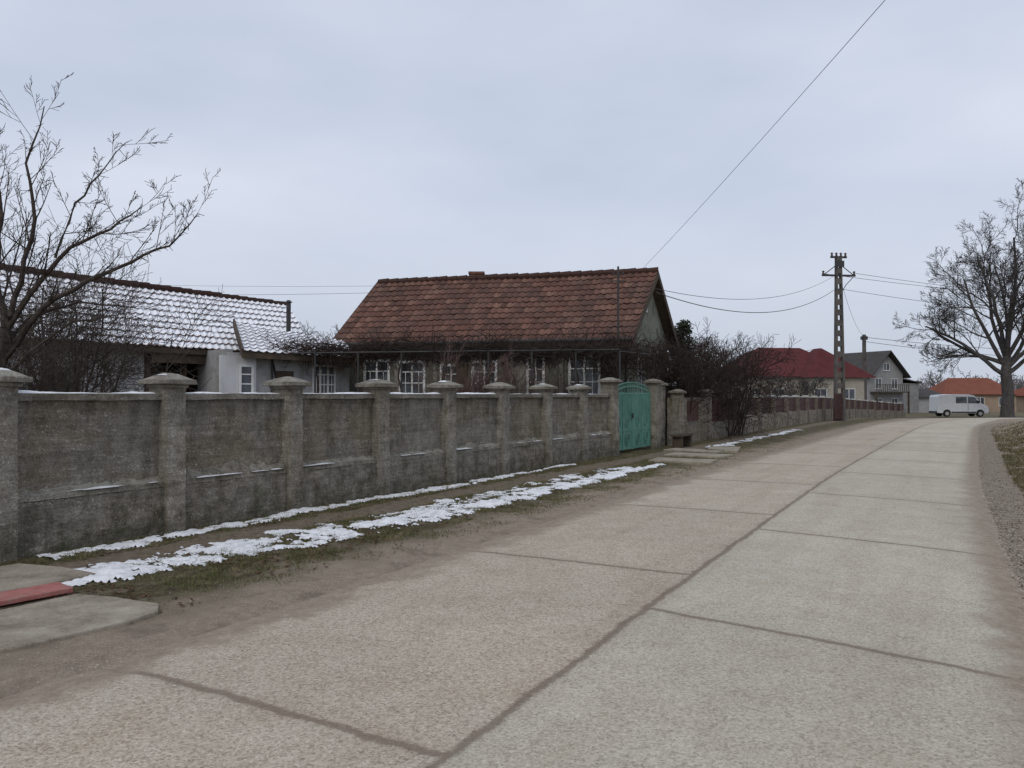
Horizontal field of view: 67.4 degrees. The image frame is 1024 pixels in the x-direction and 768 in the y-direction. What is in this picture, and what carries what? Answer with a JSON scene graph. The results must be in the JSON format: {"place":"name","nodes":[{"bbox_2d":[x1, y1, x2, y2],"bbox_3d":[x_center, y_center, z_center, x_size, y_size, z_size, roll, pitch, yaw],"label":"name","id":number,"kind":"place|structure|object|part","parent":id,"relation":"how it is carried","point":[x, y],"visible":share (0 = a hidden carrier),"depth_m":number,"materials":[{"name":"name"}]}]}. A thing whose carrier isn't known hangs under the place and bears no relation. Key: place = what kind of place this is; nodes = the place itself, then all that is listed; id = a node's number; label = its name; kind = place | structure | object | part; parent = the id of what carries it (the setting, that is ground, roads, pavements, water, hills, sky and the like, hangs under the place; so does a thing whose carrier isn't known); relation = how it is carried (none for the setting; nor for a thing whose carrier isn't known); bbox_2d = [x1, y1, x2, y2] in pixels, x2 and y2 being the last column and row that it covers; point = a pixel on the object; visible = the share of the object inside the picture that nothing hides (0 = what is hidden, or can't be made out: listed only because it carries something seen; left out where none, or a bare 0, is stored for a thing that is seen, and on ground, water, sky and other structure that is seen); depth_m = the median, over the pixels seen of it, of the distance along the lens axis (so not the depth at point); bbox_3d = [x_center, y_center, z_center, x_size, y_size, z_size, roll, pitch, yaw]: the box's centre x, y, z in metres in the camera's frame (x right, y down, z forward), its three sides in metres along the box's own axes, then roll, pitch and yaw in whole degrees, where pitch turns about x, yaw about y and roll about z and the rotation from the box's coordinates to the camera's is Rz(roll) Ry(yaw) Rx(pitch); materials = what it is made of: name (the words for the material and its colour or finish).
{"place":"outdoors","nodes":[
{"label":"outdoors","id":0,"kind":"place"},
{"bbox_2d":[0,270,302,351],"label":"roof front","id":1,"kind":"structure","parent":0,"point":[263,314],"depth_m":23.50,"materials":[{"name":"tile"}]},
{"bbox_2d":[0,263,285,304],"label":"ridge tiles","id":2,"kind":"object","parent":1,"relation":"on","point":[148,285],"visible":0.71,"depth_m":24.47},
{"bbox_2d":[285,300,292,331],"bbox_3d":[-7.750,-2.043,26.631,0.259,1.730,0.259,0,-1,22],"label":"stove pipe","id":3,"kind":"object","parent":1,"relation":"attached to","point":[288,315],"visible":0.83,"depth_m":26.57,"materials":[{"name":"metal"}]},
{"bbox_2d":[0,429,835,598],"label":"verge grass","id":4,"kind":"structure","parent":0,"point":[353,519],"depth_m":9.81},
{"bbox_2d":[0,418,1023,767],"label":"road","id":5,"kind":"structure","parent":0,"point":[844,600],"depth_m":4.90,"materials":[{"name":"concrete"}]},
{"bbox_2d":[3,442,1023,622],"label":"fallen leaves","id":6,"kind":"object","parent":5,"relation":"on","point":[176,597],"visible":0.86,"depth_m":8.28,"materials":[{"name":"brown plant"}]},
{"bbox_2d":[0,411,1023,698],"bbox_3d":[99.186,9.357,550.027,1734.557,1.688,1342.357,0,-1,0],"label":"ground","id":7,"kind":"structure","parent":0,"point":[172,623],"depth_m":8.08,"materials":[{"name":"soil"}]},
{"bbox_2d":[0,582,72,605],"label":"red kerb board","id":8,"kind":"object","parent":7,"relation":"on","point":[30,593],"visible":1,"depth_m":6.19,"materials":[{"name":"paint"}]},
{"bbox_2d":[0,253,178,391],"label":"bare shrub","id":9,"kind":"object","parent":7,"relation":"on","point":[64,286],"visible":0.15,"depth_m":16.04,"materials":[{"name":"brown plant"}]},
{"bbox_2d":[0,205,187,392],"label":"bare shrub","id":10,"kind":"object","parent":7,"relation":"on","point":[37,342],"visible":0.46,"depth_m":12.93,"materials":[{"name":"brown plant"}]},
{"bbox_2d":[0,72,220,370],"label":"bare fruit tree","id":11,"kind":"object","parent":7,"relation":"on","point":[9,343],"visible":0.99,"depth_m":9.86,"materials":[{"name":"brown plant"}]},
{"bbox_2d":[7,268,234,392],"bbox_3d":[-6.130,0.090,11.378,3.341,3.466,3.034,0,-1,0],"label":"bare shrub","id":12,"kind":"object","parent":7,"relation":"on","point":[77,364],"visible":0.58,"depth_m":11.46,"materials":[{"name":"brown plant"}]},
{"bbox_2d":[6,339,239,391],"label":"walls","id":13,"kind":"structure","parent":7,"relation":"on","point":[131,387],"depth_m":20.71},
{"bbox_2d":[30,340,233,392],"bbox_3d":[-13.530,0.195,17.518,2.600,3.400,21.800,0,-1,31],"label":"veranda timber","id":14,"kind":"object","parent":7,"relation":"on","point":[194,358],"visible":0.1,"depth_m":22.38,"materials":[{"name":"brown wood"}]},
{"bbox_2d":[219,355,255,392],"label":"porch wall","id":15,"kind":"structure","parent":7,"relation":"on","point":[229,373],"depth_m":21.48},
{"bbox_2d":[239,365,253,392],"bbox_3d":[-7.508,-0.096,21.743,0.540,0.900,0.100,1,-1,-44],"label":"window frame","id":16,"kind":"object","parent":15,"relation":"attached to","point":[252,377],"visible":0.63,"depth_m":21.75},
{"bbox_2d":[241,367,250,392],"bbox_3d":[-7.550,-0.121,21.788,0.380,0.810,0.038,1,-1,-44],"label":"window glass","id":17,"kind":"object","parent":16,"relation":"in","point":[246,379],"visible":0.64,"depth_m":21.78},
{"bbox_2d":[197,349,348,392],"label":"wing walls","id":18,"kind":"structure","parent":7,"relation":"on","point":[208,370],"depth_m":22.62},
{"bbox_2d":[276,371,293,377],"bbox_3d":[-6.723,0.742,22.695,0.567,2.250,0.038,1,-1,-44],"label":"door","id":19,"kind":"structure","parent":18,"relation":"attached to","point":[279,374],"depth_m":22.69,"materials":[{"name":"brown wood"}]},
{"bbox_2d":[236,323,349,355],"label":"wing roof","id":20,"kind":"structure","parent":18,"relation":"on","point":[248,334],"depth_m":23.50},
{"bbox_2d":[233,319,359,362],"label":"wing fascia","id":21,"kind":"structure","parent":20,"relation":"attached to","point":[265,355],"depth_m":22.21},
{"bbox_2d":[312,365,335,392],"bbox_3d":[-5.759,-0.091,23.597,0.920,1.000,0.100,1,-1,-44],"label":"window frame","id":22,"kind":"object","parent":18,"relation":"attached to","point":[327,384],"visible":0.63,"depth_m":23.61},
{"bbox_2d":[316,367,333,392],"bbox_3d":[-5.802,-0.115,23.641,0.760,0.910,0.038,1,-1,-44],"label":"window glass","id":23,"kind":"object","parent":22,"relation":"in","point":[323,371],"visible":0.43,"depth_m":23.67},
{"bbox_2d":[0,382,619,563],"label":"pillars","id":24,"kind":"structure","parent":7,"relation":"on","point":[172,444],"depth_m":10.79,"materials":[{"name":"concrete"}]},
{"bbox_2d":[0,370,622,391],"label":"pillar caps","id":25,"kind":"object","parent":24,"relation":"on","point":[168,380],"visible":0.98,"depth_m":10.88,"materials":[{"name":"concrete"}]},
{"bbox_2d":[18,430,612,558],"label":"plinth","id":26,"kind":"structure","parent":7,"relation":"on","point":[63,517],"depth_m":10.04,"materials":[{"name":"concrete"}]},
{"bbox_2d":[0,368,608,490],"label":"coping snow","id":27,"kind":"structure","parent":26,"relation":"on","point":[29,391],"depth_m":10.38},
{"bbox_2d":[18,397,607,490],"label":"panels","id":28,"kind":"object","parent":26,"relation":"on","point":[62,443],"visible":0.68,"depth_m":10.11,"materials":[{"name":"concrete"}]},
{"bbox_2d":[18,392,609,400],"bbox_3d":[-4.697,0.138,8.506,0.255,0.097,28.450,0,-1,31],"label":"coping","id":29,"kind":"object","parent":28,"relation":"on","point":[85,396],"visible":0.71,"depth_m":9.95,"materials":[{"name":"concrete"}]},
{"bbox_2d":[299,323,338,338],"bbox_3d":[-9.633,-0.370,39.904,4.371,5.652,4.876,0,-1,-25],"label":"bare tree","id":30,"kind":"object","parent":7,"relation":"on","point":[316,331],"visible":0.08,"depth_m":38.40,"materials":[{"name":"brown plant"}]},
{"bbox_2d":[0,446,740,652],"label":"slabs","id":31,"kind":"structure","parent":7,"relation":"on","point":[26,626],"depth_m":5.79,"materials":[{"name":"concrete"}]},
{"bbox_2d":[36,429,795,585],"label":"snow patches","id":32,"kind":"object","parent":7,"relation":"on","point":[105,572],"visible":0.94,"depth_m":9.16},
{"bbox_2d":[406,370,453,392],"bbox_3d":[-2.211,0.770,21.725,1.484,2.386,2.626,0,-1,-10],"label":"bare shrub","id":33,"kind":"object","parent":7,"relation":"on","point":[424,390],"visible":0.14,"depth_m":22.43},
{"bbox_2d":[408,341,515,392],"bbox_3d":[-1.388,0.335,20.102,2.936,3.210,1.884,0,-1,-23],"label":"bare shrub","id":34,"kind":"object","parent":7,"relation":"on","point":[473,388],"visible":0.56,"depth_m":20.10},
{"bbox_2d":[249,310,702,451],"bbox_3d":[0.014,-0.127,24.410,15.970,4.262,6.750,0,-1,-15],"label":"grapevine pergola","id":35,"kind":"object","parent":7,"relation":"on","point":[612,351],"visible":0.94,"depth_m":22.77,"materials":[{"name":"plant"}]},
{"bbox_2d":[350,344,616,393],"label":"walls","id":36,"kind":"structure","parent":7,"relation":"on","point":[392,378],"depth_m":25.65,"materials":[{"name":"paint"}]},
{"bbox_2d":[363,360,389,392],"bbox_3d":[-4.726,-0.196,26.765,1.120,1.300,0.100,0,-1,15],"label":"window frame","id":37,"kind":"object","parent":36,"relation":"attached to","point":[376,371],"visible":0.21,"depth_m":26.78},
{"bbox_2d":[366,362,387,379],"bbox_3d":[-4.710,-0.220,26.824,0.960,1.210,0.038,0,-1,15],"label":"window glass","id":38,"kind":"object","parent":37,"relation":"in","point":[380,377],"visible":0.29,"depth_m":26.80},
{"bbox_2d":[399,361,425,392],"bbox_3d":[-3.446,-0.176,26.414,1.100,1.250,0.100,0,-1,15],"label":"window frame","id":39,"kind":"object","parent":36,"relation":"attached to","point":[423,383],"visible":0.48,"depth_m":26.41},
{"bbox_2d":[402,363,422,392],"bbox_3d":[-3.430,-0.200,26.473,0.940,1.160,0.038,0,-1,15],"label":"window glass","id":40,"kind":"object","parent":39,"relation":"in","point":[408,387],"visible":0.36,"depth_m":26.47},
{"bbox_2d":[440,364,455,380],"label":"window frame","id":41,"kind":"object","parent":36,"relation":"attached to","point":[449,374],"visible":0.09,"depth_m":26.09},
{"bbox_2d":[443,366,455,381],"bbox_3d":[-2.056,-0.136,26.094,0.760,1.060,0.038,0,-1,15],"label":"window glass","id":42,"kind":"object","parent":41,"relation":"in","point":[449,373],"visible":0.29,"depth_m":26.09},
{"bbox_2d":[456,364,467,392],"bbox_3d":[-1.693,0.612,25.931,0.400,2.600,0.040,0,-1,15],"label":"door","id":43,"kind":"structure","parent":36,"relation":"attached to","point":[465,370],"depth_m":25.92,"materials":[{"name":"brown wood"}]},
{"bbox_2d":[471,360,496,385],"bbox_3d":[-0.935,-0.166,25.724,1.020,1.250,0.100,0,-1,15],"label":"window frame","id":44,"kind":"object","parent":36,"relation":"attached to","point":[484,371],"visible":0.21,"depth_m":25.74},
{"bbox_2d":[474,363,494,389],"bbox_3d":[-0.919,-0.190,25.783,0.860,1.160,0.038,0,-1,15],"label":"window glass","id":45,"kind":"object","parent":44,"relation":"in","point":[477,365],"visible":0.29,"depth_m":25.76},
{"bbox_2d":[349,345,624,393],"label":"pilasters","id":46,"kind":"object","parent":36,"relation":"attached to","point":[518,376],"visible":0.02,"depth_m":25.43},
{"bbox_2d":[526,357,544,393],"bbox_3d":[0.771,-0.222,25.256,0.740,1.350,0.100,0,-1,15],"label":"window frame","id":47,"kind":"object","parent":36,"relation":"attached to","point":[543,372],"visible":0.19,"depth_m":25.27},
{"bbox_2d":[529,361,541,393],"bbox_3d":[0.787,-0.247,25.315,0.580,1.260,0.038,0,-1,15],"label":"window glass","id":48,"kind":"object","parent":47,"relation":"in","point":[538,377],"visible":0.21,"depth_m":25.28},
{"bbox_2d":[568,355,600,393],"bbox_3d":[2.335,-0.233,24.826,1.170,1.400,0.100,0,-1,15],"label":"window frame","id":49,"kind":"object","parent":36,"relation":"attached to","point":[584,381],"visible":0.34,"depth_m":24.84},
{"bbox_2d":[571,358,597,393],"bbox_3d":[2.351,-0.258,24.885,1.010,1.310,0.038,0,-1,15],"label":"window glass","id":50,"kind":"object","parent":49,"relation":"in","point":[589,378],"visible":0.21,"depth_m":24.84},
{"bbox_2d":[457,344,550,393],"bbox_3d":[0.065,0.386,21.229,2.334,3.135,2.552,0,-1,32],"label":"bare shrub","id":51,"kind":"object","parent":7,"relation":"on","point":[515,381],"visible":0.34,"depth_m":20.88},
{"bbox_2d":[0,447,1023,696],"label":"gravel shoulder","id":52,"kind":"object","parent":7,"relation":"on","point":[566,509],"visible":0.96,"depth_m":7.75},
{"bbox_2d":[526,369,582,393],"bbox_3d":[1.224,0.734,22.129,1.749,2.462,1.663,0,-1,-26],"label":"bare shrub","id":53,"kind":"object","parent":7,"relation":"on","point":[561,390],"visible":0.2,"depth_m":22.04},
{"bbox_2d":[611,266,625,378],"bbox_3d":[3.275,-0.820,23.614,0.450,5.600,0.070,0,-1,0],"label":"roof antenna mast","id":54,"kind":"object","parent":7,"relation":"on","point":[617,280],"visible":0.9,"depth_m":23.61,"materials":[{"name":"metal"}]},
{"bbox_2d":[619,382,650,450],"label":"green metal gate","id":55,"kind":"structure","parent":7,"relation":"on","point":[634,420],"depth_m":22.28,"materials":[{"name":"metal"}]},
{"bbox_2d":[627,295,666,436],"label":"gable walls","id":56,"kind":"structure","parent":7,"relation":"on","point":[651,322],"depth_m":27.60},
{"bbox_2d":[333,270,680,354],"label":"fascia","id":57,"kind":"structure","parent":56,"relation":"attached to","point":[663,310],"depth_m":28.13,"materials":[{"name":"brown wood"}]},
{"bbox_2d":[350,337,632,392],"bbox_3d":[-1.254,0.185,25.395,10.481,3.240,0.463,0,-1,15],"label":"gutter","id":58,"kind":"object","parent":57,"relation":"attached to","point":[589,340],"visible":0.19,"depth_m":24.60,"materials":[{"name":"metal"}]},
{"bbox_2d":[332,272,656,342],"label":"roof front","id":59,"kind":"structure","parent":57,"relation":"attached to","point":[541,307],"depth_m":26.84,"materials":[{"name":"tile"}]},
{"bbox_2d":[378,267,657,283],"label":"ridge tiles","id":60,"kind":"object","parent":59,"relation":"on","point":[559,274],"visible":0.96,"depth_m":28.28,"materials":[{"name":"tile"}]},
{"bbox_2d":[637,358,644,392],"bbox_3d":[4.448,-0.159,26.247,0.100,1.450,1.120,0,-1,24],"label":"window frame","id":61,"kind":"object","parent":56,"relation":"attached to","point":[639,378],"visible":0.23,"depth_m":26.02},
{"bbox_2d":[635,339,667,350],"bbox_3d":[4.862,-1.395,27.256,0.048,0.150,5.868,0,-1,24],"label":"gable band","id":62,"kind":"object","parent":56,"relation":"attached to","point":[643,342],"visible":0.14,"depth_m":27.08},
{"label":"roof back","id":63,"kind":"object","parent":56,"relation":"attached to","visible":0},
{"bbox_2d":[468,271,484,275],"bbox_3d":[-1.332,-3.776,28.968,0.600,0.860,0.540,0,-1,0],"label":"chimney","id":64,"kind":"object","parent":63,"relation":"attached to","point":[472,273],"visible":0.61,"depth_m":28.70,"materials":[{"name":"brick"}]},
{"bbox_2d":[670,433,693,447],"bbox_3d":[5.350,1.802,24.127,0.360,0.470,1.200,0,-1,31],"label":"garden bench","id":65,"kind":"object","parent":7,"relation":"on","point":[680,440],"visible":0.81,"depth_m":23.75,"materials":[{"name":"brown wood"}]},
{"bbox_2d":[669,319,703,394],"bbox_3d":[7.056,-0.320,31.463,3.017,4.818,3.048,0,-1,0],"label":"conifer","id":66,"kind":"object","parent":7,"relation":"on","point":[683,326],"visible":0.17,"depth_m":31.38,"materials":[{"name":"green plant"}]},
{"bbox_2d":[643,392,737,447],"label":"panels","id":67,"kind":"object","parent":7,"relation":"on","point":[697,429],"visible":0.5,"depth_m":26.66,"materials":[{"name":"concrete"}]},
{"bbox_2d":[687,398,735,421],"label":"boards","id":68,"kind":"object","parent":67,"relation":"on","point":[693,415],"visible":0.53,"depth_m":28.97,"materials":[{"name":"wood"}]},
{"bbox_2d":[645,383,741,448],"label":"pillars","id":69,"kind":"structure","parent":7,"relation":"on","point":[657,417],"depth_m":23.70,"materials":[{"name":"concrete"}]},
{"bbox_2d":[642,379,742,392],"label":"caps","id":70,"kind":"object","parent":69,"relation":"on","point":[664,384],"visible":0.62,"depth_m":25.05,"materials":[{"name":"concrete"}]},
{"bbox_2d":[667,339,730,383],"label":"bare tree","id":71,"kind":"object","parent":7,"relation":"on","point":[715,356],"visible":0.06,"depth_m":41.39,"materials":[{"name":"brown plant"}]},
{"bbox_2d":[643,316,803,440],"bbox_3d":[7.470,-0.205,29.580,6.260,5.226,10.409,-1,-1,36],"label":"hedge thicket","id":72,"kind":"object","parent":7,"relation":"on","point":[726,381],"visible":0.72,"depth_m":29.09,"materials":[{"name":"brown plant"}]},
{"bbox_2d":[694,331,761,385],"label":"bare tree","id":73,"kind":"object","parent":7,"relation":"on","point":[739,338],"visible":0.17,"depth_m":43.74,"materials":[{"name":"brown plant"}]},
{"bbox_2d":[715,376,833,415],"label":"walls","id":74,"kind":"structure","parent":7,"relation":"on","point":[796,381],"depth_m":74.15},
{"bbox_2d":[716,348,808,377],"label":"roof","id":75,"kind":"structure","parent":74,"relation":"on","point":[802,355],"depth_m":76.04,"materials":[{"name":"tile"}]},
{"bbox_2d":[801,348,876,377],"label":"front hip","id":76,"kind":"object","parent":74,"relation":"on","point":[819,362],"visible":0.8,"depth_m":74.68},
{"bbox_2d":[751,372,798,397],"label":"bare tree","id":77,"kind":"object","parent":7,"relation":"on","point":[785,388],"visible":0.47,"depth_m":61.62,"materials":[{"name":"brown plant"}]},
{"bbox_2d":[781,378,814,397],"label":"bare tree","id":78,"kind":"object","parent":7,"relation":"on","point":[802,386],"visible":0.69,"depth_m":66.11,"materials":[{"name":"brown plant"}]},
{"bbox_2d":[795,374,831,396],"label":"bare tree","id":79,"kind":"object","parent":7,"relation":"on","point":[819,380],"visible":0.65,"depth_m":70.18,"materials":[{"name":"brown plant"}]},
{"bbox_2d":[742,397,901,433],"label":"pillars","id":80,"kind":"structure","parent":7,"relation":"on","point":[797,406],"depth_m":45.49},
{"bbox_2d":[745,397,903,414],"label":"slats","id":81,"kind":"object","parent":80,"relation":"on","point":[811,404],"visible":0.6,"depth_m":47.84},
{"bbox_2d":[750,395,902,403],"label":"caps","id":82,"kind":"object","parent":80,"relation":"on","point":[823,397],"visible":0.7,"depth_m":48.16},
{"bbox_2d":[745,409,904,432],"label":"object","id":83,"kind":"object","parent":7,"relation":"on","point":[793,415],"visible":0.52,"depth_m":44.88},
{"bbox_2d":[803,378,863,409],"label":"front wall","id":84,"kind":"structure","parent":7,"relation":"on","point":[857,384],"depth_m":74.14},
{"bbox_2d":[834,393,841,419],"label":"base","id":85,"kind":"structure","parent":7,"relation":"on","point":[837,406],"depth_m":49.52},
{"bbox_2d":[822,252,855,420],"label":"utility pole","id":86,"kind":"object","parent":7,"relation":"on","point":[839,262],"visible":0.98,"depth_m":50.16,"materials":[{"name":"concrete"}]},
{"bbox_2d":[176,0,1023,356],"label":"overhead cables","id":87,"kind":"object","parent":86,"relation":"attached to","point":[676,232],"visible":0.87,"depth_m":34.13,"materials":[{"name":"metal"}]},
{"bbox_2d":[860,334,867,399],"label":"utility pole","id":88,"kind":"object","parent":7,"relation":"on","point":[864,338],"visible":0.57,"depth_m":89.86,"materials":[{"name":"concrete"}]},
{"bbox_2d":[867,356,902,410],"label":"walls","id":89,"kind":"structure","parent":7,"relation":"on","point":[893,372],"depth_m":100.53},
{"bbox_2d":[839,350,910,377],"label":"roof","id":90,"kind":"structure","parent":89,"relation":"on","point":[875,360],"depth_m":101.11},
{"bbox_2d":[875,378,881,388],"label":"window frame","id":91,"kind":"object","parent":89,"relation":"attached to","point":[878,383],"visible":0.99,"depth_m":99.95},
{"bbox_2d":[876,379,880,388],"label":"window glass","id":92,"kind":"object","parent":91,"relation":"in","point":[879,383],"visible":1,"depth_m":100.05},
{"bbox_2d":[883,363,889,370],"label":"window frame","id":93,"kind":"object","parent":89,"relation":"attached to","point":[886,367],"visible":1,"depth_m":100.51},
{"bbox_2d":[870,384,909,412],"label":"balcony","id":94,"kind":"structure","parent":89,"relation":"attached to","point":[876,397],"depth_m":99.62,"materials":[{"name":"grey wood"}]},
{"bbox_2d":[891,378,897,388],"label":"window frame","id":95,"kind":"object","parent":89,"relation":"attached to","point":[894,382],"visible":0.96,"depth_m":100.99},
{"bbox_2d":[892,379,896,388],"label":"window glass","id":96,"kind":"object","parent":95,"relation":"in","point":[893,383],"visible":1,"depth_m":101.03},
{"bbox_2d":[903,383,918,412],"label":"side wing","id":97,"kind":"structure","parent":7,"relation":"on","point":[914,396],"depth_m":104.22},
{"bbox_2d":[903,378,922,382],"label":"side roof","id":98,"kind":"structure","parent":97,"relation":"on","point":[907,381],"depth_m":104.42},
{"bbox_2d":[919,389,940,412],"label":"grey outbuilding","id":99,"kind":"structure","parent":7,"relation":"on","point":[924,395],"depth_m":105.48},
{"bbox_2d":[892,178,1023,417],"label":"bare tree","id":100,"kind":"object","parent":7,"relation":"on","point":[1006,361],"visible":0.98,"depth_m":76.89,"materials":[{"name":"grey plant"}]},
{"bbox_2d":[929,394,988,416],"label":"white van","id":101,"kind":"object","parent":7,"relation":"on","point":[945,405],"visible":1,"depth_m":82.37,"materials":[{"name":"paint"}]},
{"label":"windows","id":102,"kind":"part","parent":101,"relation":"part of","materials":[{"name":"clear glass"}]},
{"bbox_2d":[905,370,1023,389],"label":"distant trees","id":103,"kind":"object","parent":7,"relation":"on","point":[1016,386],"visible":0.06,"depth_m":163.71,"materials":[{"name":"brown plant"}]},
{"bbox_2d":[969,394,1015,411],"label":"walls","id":104,"kind":"structure","parent":7,"relation":"on","point":[992,402],"depth_m":108.32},
{"bbox_2d":[929,378,1019,393],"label":"roof","id":105,"kind":"structure","parent":104,"relation":"on","point":[967,386],"depth_m":110.08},
{"bbox_2d":[990,420,1023,497],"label":"bank grass","id":106,"kind":"structure","parent":7,"relation":"on","point":[1017,480],"depth_m":21.71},
{"bbox_2d":[1016,396,1023,410],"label":"walls","id":107,"kind":"structure","parent":7,"relation":"on","point":[1019,403],"depth_m":114.81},
{"bbox_2d":[1014,387,1023,395],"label":"roof","id":108,"kind":"structure","parent":107,"relation":"on","point":[1021,391],"depth_m":115.03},
{"bbox_2d":[0,0,1023,394],"label":"sky","id":109,"kind":"structure","parent":0,"point":[355,144],"materials":[{"name":"grey"}]},
{"bbox_2d":[815,389,825,396],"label":"window glass","id":110,"kind":"object","parent":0,"point":[823,393],"visible":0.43,"depth_m":73.78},
{"bbox_2d":[845,389,854,398],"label":"window glass","id":111,"kind":"object","parent":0,"point":[850,393],"visible":0.43,"depth_m":74.15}
]}

